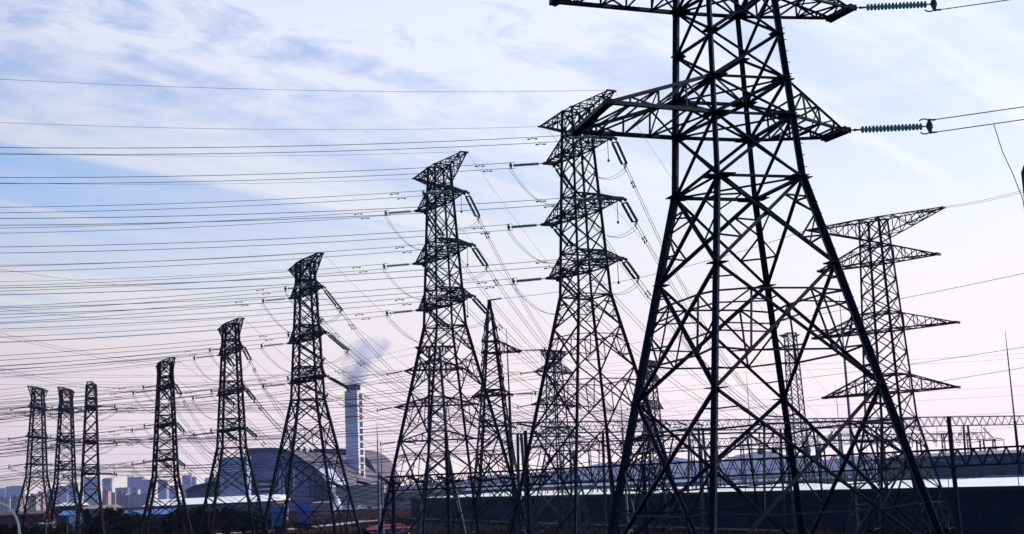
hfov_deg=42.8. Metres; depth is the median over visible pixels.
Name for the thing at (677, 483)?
industrial hall
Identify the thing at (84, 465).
transmission tower
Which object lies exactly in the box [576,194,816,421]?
conductor bundle
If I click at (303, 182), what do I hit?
earth wire
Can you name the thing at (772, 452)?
line trap
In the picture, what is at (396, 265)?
insulator string
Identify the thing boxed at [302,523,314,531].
bushy tree
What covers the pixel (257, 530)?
bushy tree
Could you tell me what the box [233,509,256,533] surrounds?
bushy tree
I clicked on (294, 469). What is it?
conductor bundle
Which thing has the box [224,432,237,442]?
insulator string
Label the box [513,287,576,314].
jumper cable
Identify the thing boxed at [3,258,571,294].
conductor bundle
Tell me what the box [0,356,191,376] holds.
conductor bundle
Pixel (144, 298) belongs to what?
conductor bundle
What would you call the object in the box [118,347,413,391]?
earth wire
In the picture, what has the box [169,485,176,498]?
apartment block
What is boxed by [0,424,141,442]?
conductor bundle
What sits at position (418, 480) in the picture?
insulator string
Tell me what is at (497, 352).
transmission tower
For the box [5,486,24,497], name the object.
apartment block
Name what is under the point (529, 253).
jumper cable
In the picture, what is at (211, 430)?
insulator string
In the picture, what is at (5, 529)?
bushy tree
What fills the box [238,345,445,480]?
earth wire
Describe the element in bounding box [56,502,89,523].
shed
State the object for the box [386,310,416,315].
insulator string
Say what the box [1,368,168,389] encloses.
overhead wire
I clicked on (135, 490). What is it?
apartment block
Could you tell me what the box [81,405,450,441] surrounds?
conductor bundle
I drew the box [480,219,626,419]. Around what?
conductor bundle
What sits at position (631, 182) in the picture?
conductor bundle
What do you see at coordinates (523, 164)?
insulator string
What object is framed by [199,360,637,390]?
earth wire
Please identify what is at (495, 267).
earth wire
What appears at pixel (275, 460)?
conductor bundle
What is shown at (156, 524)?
bushy tree
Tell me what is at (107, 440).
conductor bundle
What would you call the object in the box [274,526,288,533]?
bushy tree
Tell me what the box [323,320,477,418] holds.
conductor bundle
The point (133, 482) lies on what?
apartment block
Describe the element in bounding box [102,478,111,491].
apartment block
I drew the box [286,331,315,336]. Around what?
insulator string
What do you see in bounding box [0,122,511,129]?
earth wire
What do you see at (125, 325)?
earth wire
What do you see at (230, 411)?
jumper cable
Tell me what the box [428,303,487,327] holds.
jumper cable
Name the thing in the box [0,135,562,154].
conductor bundle
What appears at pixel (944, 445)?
lattice post
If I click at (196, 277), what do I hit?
conductor bundle
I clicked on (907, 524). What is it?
roller door
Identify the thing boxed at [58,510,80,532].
shed
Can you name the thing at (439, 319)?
insulator string
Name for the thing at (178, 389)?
insulator string
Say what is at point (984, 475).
window
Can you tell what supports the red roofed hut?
on the ground
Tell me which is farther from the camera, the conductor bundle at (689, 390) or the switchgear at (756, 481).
the switchgear at (756, 481)
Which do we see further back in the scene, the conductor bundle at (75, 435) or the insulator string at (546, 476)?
the conductor bundle at (75, 435)
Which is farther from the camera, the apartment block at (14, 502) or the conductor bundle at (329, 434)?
the apartment block at (14, 502)
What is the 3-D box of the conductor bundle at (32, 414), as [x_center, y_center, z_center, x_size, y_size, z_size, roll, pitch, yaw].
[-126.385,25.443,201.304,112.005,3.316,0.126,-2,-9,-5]
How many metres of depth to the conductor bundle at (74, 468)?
181.58 m
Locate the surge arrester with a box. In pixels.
[1021,165,1023,195]
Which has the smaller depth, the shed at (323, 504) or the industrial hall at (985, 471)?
the industrial hall at (985, 471)
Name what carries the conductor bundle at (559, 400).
hanging from the insulator string at (439, 319)
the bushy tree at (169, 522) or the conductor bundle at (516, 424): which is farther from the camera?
the bushy tree at (169, 522)
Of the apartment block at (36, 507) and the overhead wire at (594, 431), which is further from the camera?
the apartment block at (36, 507)
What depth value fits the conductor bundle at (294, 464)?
221.92 m
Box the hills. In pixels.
[401,451,886,488]
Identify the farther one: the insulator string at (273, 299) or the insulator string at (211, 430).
the insulator string at (211, 430)
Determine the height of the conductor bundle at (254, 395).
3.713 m
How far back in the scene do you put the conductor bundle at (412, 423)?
168.24 m
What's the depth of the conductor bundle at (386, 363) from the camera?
160.57 m
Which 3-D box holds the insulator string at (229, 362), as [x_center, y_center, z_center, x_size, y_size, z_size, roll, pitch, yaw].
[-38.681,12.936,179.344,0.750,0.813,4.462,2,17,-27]
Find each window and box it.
[293,470,294,492]
[943,474,964,477]
[982,472,1003,477]
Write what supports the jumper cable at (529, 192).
hanging from the insulator string at (558, 173)
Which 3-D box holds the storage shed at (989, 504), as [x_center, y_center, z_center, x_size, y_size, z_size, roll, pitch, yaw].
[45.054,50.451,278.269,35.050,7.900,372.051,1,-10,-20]
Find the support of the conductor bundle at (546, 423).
hanging from the insulator string
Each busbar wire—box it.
[520,438,999,455]
[521,448,997,467]
[530,457,1000,480]
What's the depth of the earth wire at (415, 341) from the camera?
162.49 m
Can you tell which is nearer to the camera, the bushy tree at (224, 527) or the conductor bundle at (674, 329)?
the conductor bundle at (674, 329)
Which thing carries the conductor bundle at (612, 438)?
attached to the insulator string
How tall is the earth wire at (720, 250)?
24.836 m
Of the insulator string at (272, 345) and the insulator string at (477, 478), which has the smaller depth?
the insulator string at (477, 478)
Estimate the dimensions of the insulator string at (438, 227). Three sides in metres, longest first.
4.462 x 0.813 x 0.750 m
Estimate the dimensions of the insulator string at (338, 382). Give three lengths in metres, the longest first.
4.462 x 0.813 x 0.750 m
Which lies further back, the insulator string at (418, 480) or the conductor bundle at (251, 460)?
the conductor bundle at (251, 460)
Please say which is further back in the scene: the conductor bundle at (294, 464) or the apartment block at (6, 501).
the apartment block at (6, 501)
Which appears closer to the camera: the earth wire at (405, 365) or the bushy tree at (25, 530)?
the earth wire at (405, 365)
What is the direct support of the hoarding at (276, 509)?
on the ground
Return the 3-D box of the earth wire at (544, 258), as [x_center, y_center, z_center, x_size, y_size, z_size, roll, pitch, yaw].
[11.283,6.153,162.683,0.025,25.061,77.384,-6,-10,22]
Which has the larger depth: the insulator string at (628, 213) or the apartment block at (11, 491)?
the apartment block at (11, 491)
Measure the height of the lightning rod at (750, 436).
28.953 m
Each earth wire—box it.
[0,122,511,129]
[3,79,598,91]
[8,270,279,281]
[9,329,216,341]
[12,152,439,155]
[18,318,233,330]
[24,253,311,264]
[51,363,638,387]
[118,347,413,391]
[130,356,535,382]
[132,346,450,386]
[173,376,393,483]
[176,350,539,387]
[178,360,438,481]
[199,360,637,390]
[238,179,394,183]
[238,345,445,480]
[255,329,488,477]
[327,301,512,428]
[344,275,530,421]
[422,183,546,321]
[469,155,689,422]
[501,231,802,298]
[547,129,823,418]
[616,93,854,422]
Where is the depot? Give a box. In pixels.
[142,494,289,525]
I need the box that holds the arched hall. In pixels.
[186,446,400,510]
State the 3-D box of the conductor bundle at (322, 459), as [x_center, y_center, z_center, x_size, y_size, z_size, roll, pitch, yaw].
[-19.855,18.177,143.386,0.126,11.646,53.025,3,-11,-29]
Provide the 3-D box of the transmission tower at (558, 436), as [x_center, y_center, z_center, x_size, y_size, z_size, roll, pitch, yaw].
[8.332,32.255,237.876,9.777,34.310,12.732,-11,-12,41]
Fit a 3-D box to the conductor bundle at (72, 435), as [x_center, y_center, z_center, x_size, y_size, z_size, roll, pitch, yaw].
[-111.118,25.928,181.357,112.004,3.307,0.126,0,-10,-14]
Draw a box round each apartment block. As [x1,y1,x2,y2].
[0,488,5,497]
[0,496,10,511]
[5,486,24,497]
[10,495,23,511]
[27,493,40,510]
[35,491,45,509]
[43,490,56,505]
[57,486,68,503]
[66,484,78,501]
[84,476,98,504]
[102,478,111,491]
[102,489,110,504]
[111,492,117,504]
[115,487,129,494]
[116,492,128,507]
[127,476,143,494]
[127,492,154,506]
[132,488,139,494]
[141,479,153,494]
[158,479,167,499]
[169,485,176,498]
[182,475,191,497]
[192,476,196,485]
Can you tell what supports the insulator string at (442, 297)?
attached to the transmission tower at (427, 258)
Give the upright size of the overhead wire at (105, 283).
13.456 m
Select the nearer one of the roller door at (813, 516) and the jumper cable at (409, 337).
the jumper cable at (409, 337)
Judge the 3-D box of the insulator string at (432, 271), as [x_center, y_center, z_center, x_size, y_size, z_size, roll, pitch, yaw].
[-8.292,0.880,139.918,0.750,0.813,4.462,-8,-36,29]
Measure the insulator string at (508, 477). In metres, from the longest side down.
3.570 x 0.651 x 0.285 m
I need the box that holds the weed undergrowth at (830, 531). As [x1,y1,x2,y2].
[38,524,1014,533]
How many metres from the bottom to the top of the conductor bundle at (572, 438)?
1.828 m
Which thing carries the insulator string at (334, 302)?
attached to the transmission tower at (296, 268)
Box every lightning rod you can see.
[376,433,380,529]
[380,454,384,533]
[506,328,516,533]
[620,393,629,533]
[746,375,754,478]
[835,383,843,479]
[839,298,860,531]
[1005,332,1021,476]
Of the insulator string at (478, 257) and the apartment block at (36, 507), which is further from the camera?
the apartment block at (36, 507)
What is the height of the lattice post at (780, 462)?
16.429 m
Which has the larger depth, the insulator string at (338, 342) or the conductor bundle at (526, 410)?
the conductor bundle at (526, 410)
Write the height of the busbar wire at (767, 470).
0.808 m
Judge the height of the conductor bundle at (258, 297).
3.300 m
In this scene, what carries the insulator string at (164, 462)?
attached to the transmission tower at (169, 423)
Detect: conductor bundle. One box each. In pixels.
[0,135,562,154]
[0,163,508,183]
[0,191,414,212]
[0,197,571,225]
[0,244,426,271]
[0,279,510,314]
[0,287,280,311]
[0,296,425,328]
[0,299,257,322]
[0,311,382,342]
[0,333,284,360]
[0,348,207,370]
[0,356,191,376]
[0,385,256,412]
[0,386,141,403]
[0,397,190,418]
[0,407,62,418]
[0,411,66,422]
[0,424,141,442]
[0,429,129,446]
[0,429,205,454]
[0,433,191,456]
[0,460,141,479]
[0,463,126,480]
[0,476,63,487]
[1,377,282,406]
[1,392,126,407]
[1,446,59,456]
[1,475,60,485]
[2,344,259,369]
[2,390,205,413]
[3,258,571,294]
[4,442,62,452]
[9,264,380,290]
[11,225,505,252]
[20,211,379,232]
[52,410,629,439]
[61,436,634,467]
[62,380,635,410]
[75,407,625,441]
[76,435,624,467]
[81,379,613,412]
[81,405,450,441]
[90,438,455,471]
[98,371,443,409]
[99,371,386,413]
[100,408,372,444]
[100,441,379,472]
[116,406,552,443]
[118,371,518,411]
[123,437,557,475]
[126,373,554,408]
[127,437,512,476]
[130,404,516,445]
[169,399,356,491]
[170,438,413,507]
[173,468,476,526]
[181,394,327,487]
[184,433,384,501]
[185,465,444,519]
[233,365,402,477]
[234,404,466,488]
[237,439,521,504]
[250,361,378,475]
[256,400,436,482]
[260,438,497,497]
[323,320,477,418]
[325,359,516,423]
[328,394,553,435]
[342,310,460,417]
[349,353,502,423]
[351,387,540,434]
[411,410,624,429]
[416,427,657,445]
[417,375,586,428]
[445,237,638,416]
[446,285,674,422]
[450,331,709,431]
[473,377,568,428]
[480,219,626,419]
[488,267,664,423]
[490,317,688,431]
[492,428,642,443]
[494,409,601,429]
[543,409,686,427]
[549,423,728,441]
[574,248,843,429]
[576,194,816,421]
[580,297,869,441]
[626,166,802,421]
[637,223,830,429]
[639,279,858,442]
[936,106,1023,131]
[941,0,1007,9]
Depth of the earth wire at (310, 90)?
102.67 m
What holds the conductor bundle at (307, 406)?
attached to the insulator string
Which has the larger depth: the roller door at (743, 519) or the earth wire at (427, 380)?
the earth wire at (427, 380)
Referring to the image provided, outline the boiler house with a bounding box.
[336,483,387,507]
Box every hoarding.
[268,506,284,525]
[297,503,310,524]
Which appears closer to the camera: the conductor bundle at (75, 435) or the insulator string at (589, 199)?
the insulator string at (589, 199)
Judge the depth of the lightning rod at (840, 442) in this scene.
296.62 m
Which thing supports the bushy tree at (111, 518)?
on the ground
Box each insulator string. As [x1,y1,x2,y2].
[142,423,165,427]
[143,458,166,463]
[161,461,172,467]
[173,384,181,396]
[174,422,184,433]
[174,458,185,468]
[192,355,217,359]
[210,389,232,393]
[210,427,235,432]
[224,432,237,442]
[226,355,234,369]
[241,347,251,362]
[243,388,255,402]
[243,427,257,439]
[259,343,287,348]
[261,383,286,388]
[262,297,288,302]
[284,286,310,290]
[285,375,315,380]
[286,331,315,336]
[297,344,325,362]
[298,300,323,323]
[300,384,328,398]
[321,286,343,313]
[325,332,349,354]
[325,375,352,392]
[328,479,340,486]
[356,478,370,485]
[378,472,390,483]
[381,263,413,268]
[384,210,414,215]
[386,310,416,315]
[407,473,421,482]
[421,190,454,195]
[422,264,445,287]
[424,213,444,236]
[426,243,460,249]
[426,311,449,330]
[428,294,460,301]
[463,191,479,222]
[467,474,485,480]
[469,244,487,270]
[469,295,490,318]
[476,478,496,483]
[498,474,518,480]
[506,223,541,230]
[509,162,543,168]
[511,277,546,284]
[512,391,536,395]
[522,347,546,351]
[530,473,552,479]
[551,225,572,251]
[552,164,572,194]
[555,425,573,428]
[556,279,576,296]
[562,135,600,141]
[571,196,609,203]
[571,256,609,264]
[609,137,627,170]
[619,198,637,228]
[619,258,639,284]
[849,118,936,134]
[855,0,940,11]
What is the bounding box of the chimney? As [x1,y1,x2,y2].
[344,384,364,476]
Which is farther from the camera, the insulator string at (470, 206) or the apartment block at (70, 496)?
the apartment block at (70, 496)
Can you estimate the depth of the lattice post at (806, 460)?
312.03 m
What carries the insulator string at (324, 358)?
attached to the transmission tower at (296, 268)
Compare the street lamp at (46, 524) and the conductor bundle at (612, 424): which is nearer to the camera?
the street lamp at (46, 524)
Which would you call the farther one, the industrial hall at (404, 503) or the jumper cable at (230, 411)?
the industrial hall at (404, 503)
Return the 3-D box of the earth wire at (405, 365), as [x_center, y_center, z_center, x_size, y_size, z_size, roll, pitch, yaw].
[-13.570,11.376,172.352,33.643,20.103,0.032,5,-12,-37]
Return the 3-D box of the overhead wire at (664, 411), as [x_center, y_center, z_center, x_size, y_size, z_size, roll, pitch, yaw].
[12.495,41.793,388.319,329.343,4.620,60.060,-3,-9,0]
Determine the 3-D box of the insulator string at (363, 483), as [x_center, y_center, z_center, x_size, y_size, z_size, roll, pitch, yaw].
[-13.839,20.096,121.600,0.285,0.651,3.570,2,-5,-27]
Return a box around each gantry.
[385,416,1023,533]
[512,415,1023,533]
[558,432,989,533]
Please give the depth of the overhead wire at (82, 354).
184.26 m
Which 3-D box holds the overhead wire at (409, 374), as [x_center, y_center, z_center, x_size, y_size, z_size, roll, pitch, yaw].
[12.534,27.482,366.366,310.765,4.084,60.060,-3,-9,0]
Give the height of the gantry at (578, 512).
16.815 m
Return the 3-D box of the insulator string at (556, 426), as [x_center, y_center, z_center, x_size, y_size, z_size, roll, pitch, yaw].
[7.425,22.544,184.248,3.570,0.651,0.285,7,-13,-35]
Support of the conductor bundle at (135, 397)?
attached to the insulator string at (263, 386)
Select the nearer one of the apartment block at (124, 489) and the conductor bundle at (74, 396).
the conductor bundle at (74, 396)
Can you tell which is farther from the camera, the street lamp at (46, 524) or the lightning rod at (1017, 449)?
the lightning rod at (1017, 449)
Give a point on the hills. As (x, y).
(725, 464)
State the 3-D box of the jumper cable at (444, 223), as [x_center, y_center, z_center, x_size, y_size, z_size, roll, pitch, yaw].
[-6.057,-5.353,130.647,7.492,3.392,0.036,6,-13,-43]
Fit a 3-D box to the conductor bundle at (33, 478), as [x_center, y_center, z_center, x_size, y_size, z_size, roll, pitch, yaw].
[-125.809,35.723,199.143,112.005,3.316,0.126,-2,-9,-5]
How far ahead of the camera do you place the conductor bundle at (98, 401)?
165.38 m
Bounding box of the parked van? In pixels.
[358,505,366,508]
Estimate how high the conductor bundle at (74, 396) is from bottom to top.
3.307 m
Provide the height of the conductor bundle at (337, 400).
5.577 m
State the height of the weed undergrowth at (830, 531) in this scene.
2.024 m
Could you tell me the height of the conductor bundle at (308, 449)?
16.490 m
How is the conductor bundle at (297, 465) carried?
hanging from the insulator string
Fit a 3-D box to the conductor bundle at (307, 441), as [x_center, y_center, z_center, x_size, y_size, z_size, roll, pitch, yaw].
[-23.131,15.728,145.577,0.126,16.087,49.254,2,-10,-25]
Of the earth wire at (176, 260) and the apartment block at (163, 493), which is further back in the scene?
the apartment block at (163, 493)
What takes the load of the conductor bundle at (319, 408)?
attached to the insulator string
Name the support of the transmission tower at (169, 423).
on the ground
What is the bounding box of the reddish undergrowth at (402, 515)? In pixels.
[269,508,425,533]
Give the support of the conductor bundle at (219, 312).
attached to the insulator string at (442, 297)
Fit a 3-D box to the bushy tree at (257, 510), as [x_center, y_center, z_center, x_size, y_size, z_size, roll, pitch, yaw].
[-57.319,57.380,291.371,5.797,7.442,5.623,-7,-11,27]
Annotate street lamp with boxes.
[0,502,20,533]
[38,522,53,533]
[60,514,74,533]
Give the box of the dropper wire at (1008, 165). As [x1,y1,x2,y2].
[993,124,1023,205]
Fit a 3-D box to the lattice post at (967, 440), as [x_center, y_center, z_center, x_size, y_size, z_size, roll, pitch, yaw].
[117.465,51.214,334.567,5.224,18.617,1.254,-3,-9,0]
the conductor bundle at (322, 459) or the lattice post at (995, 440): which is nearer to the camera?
the conductor bundle at (322, 459)
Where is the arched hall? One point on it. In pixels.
(263, 453)
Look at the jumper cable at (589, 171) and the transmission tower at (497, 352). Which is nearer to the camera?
the jumper cable at (589, 171)
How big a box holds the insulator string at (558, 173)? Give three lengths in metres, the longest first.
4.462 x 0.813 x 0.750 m
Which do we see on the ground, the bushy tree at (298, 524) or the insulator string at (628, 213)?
the bushy tree at (298, 524)
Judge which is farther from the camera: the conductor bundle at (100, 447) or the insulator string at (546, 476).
the conductor bundle at (100, 447)
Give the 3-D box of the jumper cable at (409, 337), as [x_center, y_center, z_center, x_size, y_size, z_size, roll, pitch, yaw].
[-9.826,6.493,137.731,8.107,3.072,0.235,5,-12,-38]
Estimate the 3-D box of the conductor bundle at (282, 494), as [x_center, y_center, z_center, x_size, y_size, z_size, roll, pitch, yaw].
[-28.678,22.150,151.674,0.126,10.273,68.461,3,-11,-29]
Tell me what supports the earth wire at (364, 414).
attached to the transmission tower at (224, 334)
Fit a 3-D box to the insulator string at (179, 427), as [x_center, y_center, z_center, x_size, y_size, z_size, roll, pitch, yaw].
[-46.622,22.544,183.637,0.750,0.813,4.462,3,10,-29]
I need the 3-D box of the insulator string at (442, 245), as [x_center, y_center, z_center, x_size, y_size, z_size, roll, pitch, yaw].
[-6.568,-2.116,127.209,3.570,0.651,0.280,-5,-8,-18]
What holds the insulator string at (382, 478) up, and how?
attached to the gantry at (952, 466)
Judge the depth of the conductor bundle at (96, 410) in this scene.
176.43 m
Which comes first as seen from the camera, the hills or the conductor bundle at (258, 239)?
the conductor bundle at (258, 239)
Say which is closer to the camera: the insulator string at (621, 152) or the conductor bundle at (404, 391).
the insulator string at (621, 152)
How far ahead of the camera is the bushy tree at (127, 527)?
256.19 m
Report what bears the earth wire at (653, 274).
attached to the transmission tower at (875, 331)
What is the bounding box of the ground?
[26,470,876,533]
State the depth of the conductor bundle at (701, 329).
129.31 m
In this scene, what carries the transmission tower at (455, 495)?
on the ground
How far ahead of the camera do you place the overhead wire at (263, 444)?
400.69 m
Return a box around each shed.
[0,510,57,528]
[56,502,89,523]
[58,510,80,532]
[83,504,121,520]
[123,508,179,533]
[312,501,336,514]
[409,475,1023,533]
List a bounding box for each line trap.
[757,434,762,453]
[771,432,777,453]
[805,431,810,452]
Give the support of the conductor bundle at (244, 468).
hanging from the insulator string at (178, 389)
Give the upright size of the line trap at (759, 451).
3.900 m
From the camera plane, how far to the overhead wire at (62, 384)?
183.41 m
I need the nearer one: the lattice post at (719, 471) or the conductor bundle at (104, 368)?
the conductor bundle at (104, 368)
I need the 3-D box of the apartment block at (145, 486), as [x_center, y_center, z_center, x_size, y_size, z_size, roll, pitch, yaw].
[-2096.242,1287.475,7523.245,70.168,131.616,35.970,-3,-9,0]
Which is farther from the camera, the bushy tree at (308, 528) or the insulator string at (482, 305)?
the bushy tree at (308, 528)
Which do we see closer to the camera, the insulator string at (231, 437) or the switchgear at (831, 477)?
the insulator string at (231, 437)
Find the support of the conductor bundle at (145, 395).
attached to the insulator string at (297, 377)
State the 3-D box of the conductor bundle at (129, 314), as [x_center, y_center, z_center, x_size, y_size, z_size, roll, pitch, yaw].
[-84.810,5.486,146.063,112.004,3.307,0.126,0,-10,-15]
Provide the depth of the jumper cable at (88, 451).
205.04 m
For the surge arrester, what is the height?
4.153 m
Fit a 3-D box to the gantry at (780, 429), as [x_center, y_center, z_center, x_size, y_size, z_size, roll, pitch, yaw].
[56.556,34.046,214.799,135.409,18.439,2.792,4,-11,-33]
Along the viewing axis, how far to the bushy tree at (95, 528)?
233.94 m
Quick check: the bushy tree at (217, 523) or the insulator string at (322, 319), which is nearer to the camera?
the insulator string at (322, 319)
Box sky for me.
[0,0,1023,506]
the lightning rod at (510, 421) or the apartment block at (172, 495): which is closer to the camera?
the lightning rod at (510, 421)
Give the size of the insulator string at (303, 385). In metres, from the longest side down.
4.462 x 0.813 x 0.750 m
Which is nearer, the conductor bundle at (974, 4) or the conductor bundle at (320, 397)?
the conductor bundle at (974, 4)
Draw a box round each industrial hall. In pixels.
[380,489,465,508]
[465,483,593,494]
[593,479,709,488]
[706,476,834,484]
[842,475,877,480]
[879,450,1023,479]
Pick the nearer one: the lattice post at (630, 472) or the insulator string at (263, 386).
the insulator string at (263, 386)
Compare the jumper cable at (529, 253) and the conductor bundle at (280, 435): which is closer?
the jumper cable at (529, 253)
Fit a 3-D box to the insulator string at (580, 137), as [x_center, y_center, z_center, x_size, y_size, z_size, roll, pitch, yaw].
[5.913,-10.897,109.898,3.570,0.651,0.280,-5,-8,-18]
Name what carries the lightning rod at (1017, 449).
on the ground
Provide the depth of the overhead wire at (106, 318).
187.68 m
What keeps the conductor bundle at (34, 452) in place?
hanging from the insulator string
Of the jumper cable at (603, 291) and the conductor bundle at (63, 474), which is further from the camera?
the conductor bundle at (63, 474)
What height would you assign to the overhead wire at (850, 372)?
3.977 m
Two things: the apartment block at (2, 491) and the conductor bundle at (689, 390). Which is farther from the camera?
the apartment block at (2, 491)
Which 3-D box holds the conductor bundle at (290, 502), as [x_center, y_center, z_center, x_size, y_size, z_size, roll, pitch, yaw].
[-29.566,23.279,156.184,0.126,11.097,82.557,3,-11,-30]
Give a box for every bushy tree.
[0,523,17,533]
[11,525,41,533]
[36,526,57,533]
[51,521,73,533]
[87,517,115,533]
[92,512,117,533]
[104,506,124,532]
[115,510,141,533]
[120,512,146,533]
[138,519,163,533]
[156,516,178,533]
[164,506,194,531]
[177,512,204,533]
[190,505,211,533]
[201,511,221,533]
[215,506,234,533]
[225,507,245,533]
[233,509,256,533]
[244,508,266,530]
[254,513,273,533]
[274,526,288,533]
[294,522,306,532]
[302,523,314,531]
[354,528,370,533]
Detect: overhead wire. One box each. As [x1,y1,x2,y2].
[0,371,164,392]
[0,384,706,410]
[0,418,707,447]
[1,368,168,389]
[2,269,217,288]
[2,333,212,366]
[3,336,186,368]
[4,309,230,319]
[11,398,703,426]
[12,358,1020,384]
[18,422,1013,442]
[33,354,1009,375]
[46,347,710,377]
[209,427,1013,453]
[241,412,1012,438]
[242,386,1014,412]
[284,395,1010,419]
[582,273,1023,348]
[594,367,1023,420]
[607,347,1022,394]
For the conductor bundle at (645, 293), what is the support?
hanging from the insulator string at (632, 269)
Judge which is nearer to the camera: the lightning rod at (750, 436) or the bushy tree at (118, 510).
the lightning rod at (750, 436)
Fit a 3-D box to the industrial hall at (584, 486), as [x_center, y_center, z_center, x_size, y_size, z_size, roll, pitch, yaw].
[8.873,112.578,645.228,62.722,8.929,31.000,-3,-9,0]
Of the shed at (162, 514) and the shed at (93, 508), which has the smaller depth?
the shed at (162, 514)
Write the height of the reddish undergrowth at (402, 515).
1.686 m
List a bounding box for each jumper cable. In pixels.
[63,444,111,451]
[64,407,115,416]
[142,461,184,477]
[209,351,247,373]
[210,391,254,412]
[210,431,251,449]
[261,348,324,374]
[262,303,322,334]
[284,289,339,323]
[286,378,348,401]
[287,338,348,363]
[382,269,434,299]
[384,213,440,249]
[385,316,447,342]
[422,197,478,230]
[428,250,486,280]
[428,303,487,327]
[507,230,568,263]
[510,170,570,205]
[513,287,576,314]
[563,142,625,179]
[572,200,635,237]
[572,260,636,294]
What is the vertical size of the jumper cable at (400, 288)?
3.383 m
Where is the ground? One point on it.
(504, 528)
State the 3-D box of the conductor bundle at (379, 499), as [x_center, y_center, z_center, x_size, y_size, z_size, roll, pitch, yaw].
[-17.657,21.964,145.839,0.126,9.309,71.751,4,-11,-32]
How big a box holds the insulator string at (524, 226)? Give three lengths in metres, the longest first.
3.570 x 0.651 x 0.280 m
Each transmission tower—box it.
[12,386,58,531]
[42,387,87,533]
[74,381,105,533]
[139,357,192,533]
[197,317,268,533]
[260,252,361,533]
[378,151,526,533]
[394,345,477,533]
[468,298,526,533]
[509,89,691,533]
[532,350,595,533]
[549,0,943,533]
[630,360,685,530]
[806,206,960,533]
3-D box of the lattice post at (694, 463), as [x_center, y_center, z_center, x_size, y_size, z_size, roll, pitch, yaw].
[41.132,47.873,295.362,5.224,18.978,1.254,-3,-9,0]
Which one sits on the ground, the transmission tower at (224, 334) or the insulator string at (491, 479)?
the transmission tower at (224, 334)
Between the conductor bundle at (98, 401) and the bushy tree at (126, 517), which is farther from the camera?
the bushy tree at (126, 517)
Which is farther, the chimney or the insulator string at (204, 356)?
the chimney
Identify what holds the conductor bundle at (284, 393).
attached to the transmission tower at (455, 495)
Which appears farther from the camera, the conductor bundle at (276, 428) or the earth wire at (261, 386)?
the earth wire at (261, 386)
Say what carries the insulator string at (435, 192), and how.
attached to the transmission tower at (427, 258)
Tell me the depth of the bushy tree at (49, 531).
210.28 m
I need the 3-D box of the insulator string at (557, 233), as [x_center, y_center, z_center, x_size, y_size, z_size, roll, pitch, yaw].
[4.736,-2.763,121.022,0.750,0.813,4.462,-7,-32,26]
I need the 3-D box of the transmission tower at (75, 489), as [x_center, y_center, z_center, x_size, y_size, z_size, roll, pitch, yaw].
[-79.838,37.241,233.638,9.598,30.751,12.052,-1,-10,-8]
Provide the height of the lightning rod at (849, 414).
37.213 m
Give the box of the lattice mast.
[779,332,815,484]
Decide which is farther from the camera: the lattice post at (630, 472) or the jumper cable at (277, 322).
the lattice post at (630, 472)
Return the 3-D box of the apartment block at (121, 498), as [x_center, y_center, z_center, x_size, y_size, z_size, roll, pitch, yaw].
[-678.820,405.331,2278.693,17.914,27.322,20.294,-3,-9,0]
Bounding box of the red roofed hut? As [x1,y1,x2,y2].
[366,524,410,533]
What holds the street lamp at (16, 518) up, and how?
on the ground
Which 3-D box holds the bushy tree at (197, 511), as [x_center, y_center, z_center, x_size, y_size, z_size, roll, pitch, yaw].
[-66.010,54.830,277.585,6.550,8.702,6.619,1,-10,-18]
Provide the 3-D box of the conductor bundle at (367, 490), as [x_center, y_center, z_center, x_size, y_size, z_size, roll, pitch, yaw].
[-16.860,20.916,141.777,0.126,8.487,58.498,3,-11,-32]
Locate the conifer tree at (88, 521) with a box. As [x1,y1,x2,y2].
[81,508,91,533]
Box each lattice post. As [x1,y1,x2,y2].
[580,449,598,491]
[620,445,640,488]
[681,438,702,488]
[717,445,727,486]
[730,434,746,483]
[769,444,785,481]
[796,440,812,481]
[828,431,847,478]
[933,431,945,452]
[958,431,977,451]
[986,437,1004,450]
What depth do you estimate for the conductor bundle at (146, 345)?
146.22 m
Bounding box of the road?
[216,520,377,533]
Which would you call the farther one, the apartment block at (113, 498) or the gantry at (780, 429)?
the apartment block at (113, 498)
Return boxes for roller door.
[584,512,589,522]
[738,515,748,528]
[811,514,823,529]
[900,515,915,531]
[1012,516,1023,533]
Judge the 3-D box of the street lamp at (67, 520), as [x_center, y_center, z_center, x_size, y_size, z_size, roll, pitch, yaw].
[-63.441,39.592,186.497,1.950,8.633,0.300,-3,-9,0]
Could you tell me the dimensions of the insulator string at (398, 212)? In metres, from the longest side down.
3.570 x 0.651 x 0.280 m
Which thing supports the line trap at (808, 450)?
hanging from the gantry at (780, 429)
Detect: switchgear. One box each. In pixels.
[755,472,774,486]
[816,469,834,481]
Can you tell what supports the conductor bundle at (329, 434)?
attached to the insulator string
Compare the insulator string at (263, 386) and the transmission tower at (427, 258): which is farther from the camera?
the insulator string at (263, 386)
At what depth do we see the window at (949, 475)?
257.99 m
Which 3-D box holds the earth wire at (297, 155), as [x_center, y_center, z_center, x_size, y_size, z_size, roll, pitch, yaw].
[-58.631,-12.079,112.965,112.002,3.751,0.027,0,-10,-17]

